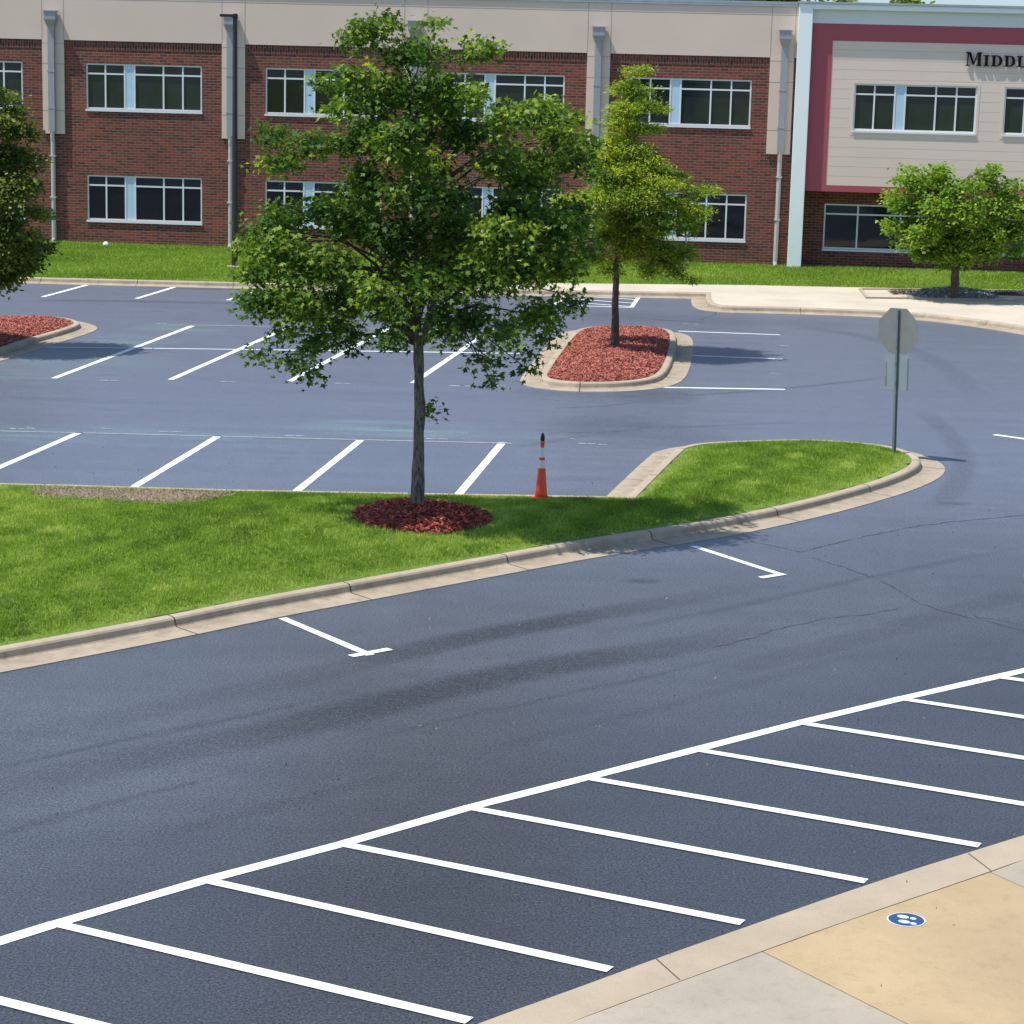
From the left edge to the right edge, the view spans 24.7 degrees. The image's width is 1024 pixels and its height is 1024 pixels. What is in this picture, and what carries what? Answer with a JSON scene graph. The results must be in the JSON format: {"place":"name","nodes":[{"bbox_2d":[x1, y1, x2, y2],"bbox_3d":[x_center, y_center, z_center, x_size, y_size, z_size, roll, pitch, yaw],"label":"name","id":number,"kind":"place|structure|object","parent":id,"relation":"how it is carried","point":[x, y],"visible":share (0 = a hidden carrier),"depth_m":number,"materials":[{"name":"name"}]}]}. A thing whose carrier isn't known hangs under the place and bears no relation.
{"place":"outdoors","nodes":[
{"label":"outdoors","id":0,"kind":"place"},
{"bbox_2d":[0,283,1023,1023],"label":"asphalt","id":1,"kind":"structure","parent":0,"point":[166,763],"depth_m":27.54,"materials":[{"name":"grey asphalt"}]},
{"bbox_2d":[0,317,96,360],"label":"bed kerb","id":2,"kind":"structure","parent":1,"relation":"on","point":[16,349],"depth_m":59.11,"materials":[{"name":"concrete"}]},
{"bbox_2d":[0,315,72,346],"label":"mulch","id":3,"kind":"object","parent":2,"relation":"in","point":[14,328],"visible":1,"depth_m":60.56,"materials":[{"name":"wood"}]},
{"bbox_2d":[0,81,63,299],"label":"leafy tree","id":4,"kind":"object","parent":3,"relation":"on","point":[15,186],"visible":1,"depth_m":55.90,"materials":[{"name":"green plant"}]},
{"bbox_2d":[41,285,251,299],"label":"parking lines","id":5,"kind":"object","parent":1,"relation":"on","point":[137,297],"visible":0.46,"depth_m":71.44,"materials":[{"name":"paint"}]},
{"bbox_2d":[0,432,505,493],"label":"parking lines","id":6,"kind":"object","parent":1,"relation":"on","point":[475,474],"visible":0.84,"depth_m":42.70,"materials":[{"name":"paint"}]},
{"bbox_2d":[9,431,511,443],"bbox_3d":[-5.634,-1.473,45.433,11.272,0.001,0.123,1,11,0],"label":"faint line","id":7,"kind":"object","parent":1,"relation":"on","point":[263,437],"visible":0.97,"depth_m":45.44,"materials":[{"name":"paint"}]},
{"bbox_2d":[52,326,519,382],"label":"parking lines","id":8,"kind":"object","parent":1,"relation":"on","point":[438,365],"visible":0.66,"depth_m":57.89,"materials":[{"name":"paint"}]},
{"bbox_2d":[213,325,483,330],"bbox_3d":[-4.317,-5.023,63.799,8.649,0.001,0.113,1,11,-3],"label":"faint line","id":9,"kind":"object","parent":1,"relation":"on","point":[282,326],"visible":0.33,"depth_m":63.65,"materials":[{"name":"paint"}]},
{"bbox_2d":[0,439,944,672],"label":"island kerb","id":10,"kind":"structure","parent":1,"relation":"on","point":[916,473],"depth_m":34.12,"materials":[{"name":"concrete"}]},
{"bbox_2d":[0,439,911,645],"bbox_3d":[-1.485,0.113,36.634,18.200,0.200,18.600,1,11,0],"label":"island lawn","id":11,"kind":"structure","parent":10,"relation":"on","point":[183,608],"depth_m":34.14,"materials":[{"name":"green plant"}]},
{"bbox_2d":[23,485,237,503],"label":"bare soil","id":12,"kind":"structure","parent":11,"relation":"on","point":[150,497],"depth_m":37.88,"materials":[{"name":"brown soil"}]},
{"bbox_2d":[227,3,612,503],"bbox_3d":[-1.425,-3.811,36.027,6.012,7.883,4.374,1,11,0],"label":"maple tree","id":13,"kind":"object","parent":11,"relation":"on","point":[277,242],"visible":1,"depth_m":34.93,"materials":[{"name":"green plant"}]},
{"bbox_2d":[349,497,493,533],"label":"mulch","id":14,"kind":"object","parent":11,"relation":"on","point":[433,516],"visible":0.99,"depth_m":36.10,"materials":[{"name":"wood chips"},{"name":"bark mulch"}]},
{"bbox_2d":[532,433,549,498],"bbox_3d":[0.496,-0.767,38.750,0.314,1.115,0.314,1,11,0],"label":"traffic cone","id":15,"kind":"object","parent":11,"relation":"on","point":[541,488],"visible":0.98,"depth_m":38.72,"materials":[{"name":"orange plastic"}]},
{"bbox_2d":[878,308,917,451],"bbox_3d":[7.269,-2.336,44.303,0.856,3.049,0.066,9,13,39],"label":"stop sign","id":16,"kind":"object","parent":11,"relation":"on","point":[898,332],"visible":0.92,"depth_m":44.20,"materials":[{"name":"grey metal"}]},
{"bbox_2d":[169,439,942,633],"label":"kerb joints","id":17,"kind":"object","parent":10,"relation":"on","point":[515,565],"visible":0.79,"depth_m":34.55,"materials":[{"name":"concrete"}]},
{"bbox_2d":[0,668,1023,1023],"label":"parking lines","id":18,"kind":"object","parent":1,"relation":"on","point":[212,880],"visible":1,"depth_m":21.79,"materials":[{"name":"paint"}]},
{"bbox_2d":[18,277,1023,334],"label":"kerb","id":19,"kind":"structure","parent":1,"relation":"on","point":[701,301],"depth_m":73.51,"materials":[{"name":"concrete"}]},
{"bbox_2d":[38,277,986,326],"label":"kerb joints","id":20,"kind":"object","parent":19,"relation":"on","point":[523,294],"visible":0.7,"depth_m":73.75,"materials":[{"name":"grey concrete"}]},
{"bbox_2d":[27,445,1023,993],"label":"grit","id":21,"kind":"object","parent":1,"relation":"on","point":[599,725],"visible":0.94,"depth_m":26.79,"materials":[{"name":"gravel"}]},
{"bbox_2d":[279,546,786,656],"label":"parking lines","id":22,"kind":"object","parent":1,"relation":"on","point":[338,641],"visible":1,"depth_m":30.48,"materials":[{"name":"paint"}]},
{"bbox_2d":[554,296,639,307],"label":"hatched aisle","id":23,"kind":"object","parent":1,"relation":"on","point":[633,304],"visible":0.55,"depth_m":72.21,"materials":[{"name":"paint"}]},
{"bbox_2d":[520,326,692,391],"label":"bed kerb","id":24,"kind":"structure","parent":1,"relation":"on","point":[675,370],"depth_m":55.15,"materials":[{"name":"concrete"}]},
{"bbox_2d":[547,325,669,381],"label":"mulch","id":25,"kind":"object","parent":24,"relation":"in","point":[594,355],"visible":0.98,"depth_m":57.41,"materials":[{"name":"wood chips"},{"name":"bark mulch"}]},
{"bbox_2d":[548,64,725,345],"bbox_3d":[3.062,-7.592,58.658,4.529,7.263,4.349,1,11,0],"label":"pyramidal tree","id":26,"kind":"object","parent":25,"relation":"on","point":[625,232],"visible":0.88,"depth_m":57.89,"materials":[{"name":"green plant"}]},
{"bbox_2d":[664,331,784,389],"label":"parking lines","id":27,"kind":"object","parent":1,"relation":"on","point":[734,357],"visible":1,"depth_m":59.41,"materials":[{"name":"paint"}]},
{"bbox_2d":[479,835,1023,1023],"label":"kerb","id":28,"kind":"structure","parent":1,"relation":"on","point":[594,997],"depth_m":19.80,"materials":[{"name":"concrete"}]},
{"bbox_2d":[655,853,989,979],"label":"kerb joints","id":29,"kind":"object","parent":28,"relation":"on","point":[679,979],"visible":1,"depth_m":19.18,"materials":[{"name":"grey concrete"}]},
{"bbox_2d":[713,606,904,647],"bbox_3d":[4.022,1.506,31.408,4.060,0.001,0.238,-8,15,-41],"label":"asphalt crack","id":30,"kind":"object","parent":1,"relation":"on","point":[800,624],"visible":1,"depth_m":31.30,"materials":[{"name":"black asphalt"}]},
{"bbox_2d":[739,515,1022,551],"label":"asphalt crack","id":31,"kind":"object","parent":1,"relation":"on","point":[878,533],"visible":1,"depth_m":37.51,"materials":[{"name":"black asphalt"}]},
{"bbox_2d":[815,558,1023,630],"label":"asphalt crack","id":32,"kind":"object","parent":1,"relation":"on","point":[911,598],"visible":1,"depth_m":33.19,"materials":[{"name":"black asphalt"}]},
{"bbox_2d":[994,434,1023,438],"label":"lane line","id":33,"kind":"object","parent":1,"relation":"on","point":[1008,436],"visible":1,"depth_m":47.82,"materials":[{"name":"paint"}]},
{"bbox_2d":[19,240,1023,289],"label":"lawn strip","id":34,"kind":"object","parent":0,"point":[568,282],"visible":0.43,"depth_m":79.61,"materials":[{"name":"green plant"}]},
{"bbox_2d":[220,14,239,267],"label":"light pole","id":35,"kind":"object","parent":34,"relation":"on","point":[234,167],"visible":0.76,"depth_m":77.78,"materials":[{"name":"grey metal"}]},
{"bbox_2d":[500,283,1023,325],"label":"sidewalk","id":36,"kind":"structure","parent":0,"point":[1009,312],"depth_m":73.14,"materials":[{"name":"concrete"}]},
{"bbox_2d":[864,290,1023,298],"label":"bed base","id":37,"kind":"object","parent":36,"relation":"on","point":[877,293],"visible":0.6,"depth_m":75.18,"materials":[{"name":"concrete"}]},
{"bbox_2d":[888,288,913,294],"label":"mulch","id":38,"kind":"object","parent":37,"relation":"on","point":[902,291],"visible":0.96,"depth_m":75.66,"materials":[{"name":"gravel"}]},
{"bbox_2d":[859,288,1023,300],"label":"bed edging","id":39,"kind":"object","parent":37,"relation":"on","point":[864,294],"visible":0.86,"depth_m":74.09,"materials":[{"name":"concrete"}]},
{"bbox_2d":[875,161,1023,297],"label":"tree","id":40,"kind":"object","parent":37,"relation":"on","point":[950,242],"visible":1,"depth_m":72.96,"materials":[{"name":"green plant"}]},
{"bbox_2d":[909,286,998,298],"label":"gravel","id":41,"kind":"structure","parent":37,"relation":"on","point":[944,292],"depth_m":74.69,"materials":[{"name":"grey gravel"}]},
{"bbox_2d":[987,289,1023,295],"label":"mulch","id":42,"kind":"object","parent":37,"relation":"on","point":[1013,292],"visible":0.88,"depth_m":76.18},
{"bbox_2d":[801,0,1023,5],"label":"sky","id":43,"kind":"structure","parent":0,"point":[954,2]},
{"label":"ground","id":44,"kind":"structure","parent":0,"visible":0},
{"bbox_2d":[0,0,1023,272],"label":"school building","id":45,"kind":"structure","parent":44,"relation":"on","point":[796,130],"depth_m":83.09,"materials":[{"name":"brick"}]},
{"bbox_2d":[0,61,22,108],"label":"window","id":46,"kind":"structure","parent":45,"relation":"in","point":[11,74],"depth_m":84.89,"materials":[{"name":"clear glass"}]},
{"bbox_2d":[2,173,24,219],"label":"window","id":47,"kind":"structure","parent":45,"relation":"in","point":[18,173],"depth_m":85.79,"materials":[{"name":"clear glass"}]},
{"bbox_2d":[85,63,201,113],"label":"window","id":48,"kind":"structure","parent":45,"relation":"in","point":[118,87],"depth_m":84.48,"materials":[{"name":"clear glass"}]},
{"bbox_2d":[87,175,202,224],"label":"window","id":49,"kind":"structure","parent":45,"relation":"in","point":[123,199],"depth_m":85.24,"materials":[{"name":"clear glass"}]},
{"bbox_2d":[265,180,380,229],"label":"window","id":50,"kind":"structure","parent":45,"relation":"in","point":[273,190],"depth_m":84.64,"materials":[{"name":"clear glass"}]},
{"bbox_2d":[264,68,382,117],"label":"window","id":51,"kind":"structure","parent":45,"relation":"in","point":[284,96],"depth_m":83.96,"materials":[{"name":"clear glass"}]},
{"bbox_2d":[444,186,561,234],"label":"window","id":52,"kind":"structure","parent":45,"relation":"in","point":[482,191],"depth_m":83.98,"materials":[{"name":"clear glass"}]},
{"bbox_2d":[446,72,564,123],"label":"window","id":53,"kind":"structure","parent":45,"relation":"in","point":[517,87],"depth_m":83.15,"materials":[{"name":"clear glass"}]},
{"bbox_2d":[628,192,746,242],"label":"window","id":54,"kind":"structure","parent":45,"relation":"in","point":[731,227],"depth_m":83.31,"materials":[{"name":"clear glass"}]},
{"bbox_2d":[631,77,751,128],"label":"window","id":55,"kind":"structure","parent":45,"relation":"in","point":[701,103],"depth_m":82.62,"materials":[{"name":"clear glass"}]},
{"bbox_2d":[822,204,935,252],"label":"window","id":56,"kind":"structure","parent":45,"relation":"in","point":[846,227],"depth_m":83.68,"materials":[{"name":"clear glass"}]},
{"bbox_2d":[850,81,980,137],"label":"window","id":57,"kind":"structure","parent":45,"relation":"in","point":[881,108],"depth_m":81.64,"materials":[{"name":"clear glass"}]},
{"bbox_2d":[993,214,1023,256],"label":"window","id":58,"kind":"structure","parent":45,"relation":"in","point":[1022,242],"depth_m":83.25,"materials":[{"name":"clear glass"}]},
{"bbox_2d":[999,85,1023,139],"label":"window","id":59,"kind":"structure","parent":45,"relation":"in","point":[1012,107],"depth_m":81.34,"materials":[{"name":"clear glass"}]},
{"bbox_2d":[737,0,780,0],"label":"background tree","id":60,"kind":"object","parent":44,"relation":"on","point":[756,0],"visible":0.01,"depth_m":108.91,"materials":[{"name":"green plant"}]},
{"bbox_2d":[767,0,828,1],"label":"background tree","id":61,"kind":"object","parent":44,"relation":"on","point":[796,0],"depth_m":111.10,"materials":[{"name":"green plant"}]},
{"bbox_2d":[833,0,857,1],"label":"background tree","id":62,"kind":"object","parent":44,"relation":"on","point":[845,0],"depth_m":115.28,"materials":[{"name":"green plant"}]},
{"bbox_2d":[889,0,934,3],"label":"background tree","id":63,"kind":"object","parent":44,"relation":"on","point":[908,1],"visible":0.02,"depth_m":118.05,"materials":[{"name":"green plant"}]},
{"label":"slab bedding","id":64,"kind":"structure","parent":44,"relation":"on","visible":0},
{"bbox_2d":[568,952,904,1023],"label":"sidewalk slab","id":65,"kind":"structure","parent":64,"relation":"on","point":[761,988],"depth_m":18.41,"materials":[{"name":"grey concrete"}]},
{"bbox_2d":[763,873,1023,1023],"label":"sidewalk slab","id":66,"kind":"structure","parent":64,"relation":"on","point":[966,938],"depth_m":19.44,"materials":[{"name":"beige concrete"}]},
{"bbox_2d":[887,913,925,926],"bbox_3d":[3.421,3.536,20.285,0.332,0.004,0.332,7,12,27],"label":"floor sticker","id":67,"kind":"object","parent":66,"relation":"on","point":[907,919],"visible":1,"depth_m":20.28,"materials":[{"name":"blue plastic"}]},
{"bbox_2d":[991,860,1023,887],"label":"sidewalk slab","id":68,"kind":"structure","parent":64,"relation":"on","point":[1013,873],"depth_m":21.53,"materials":[{"name":"grey concrete"}]}
]}

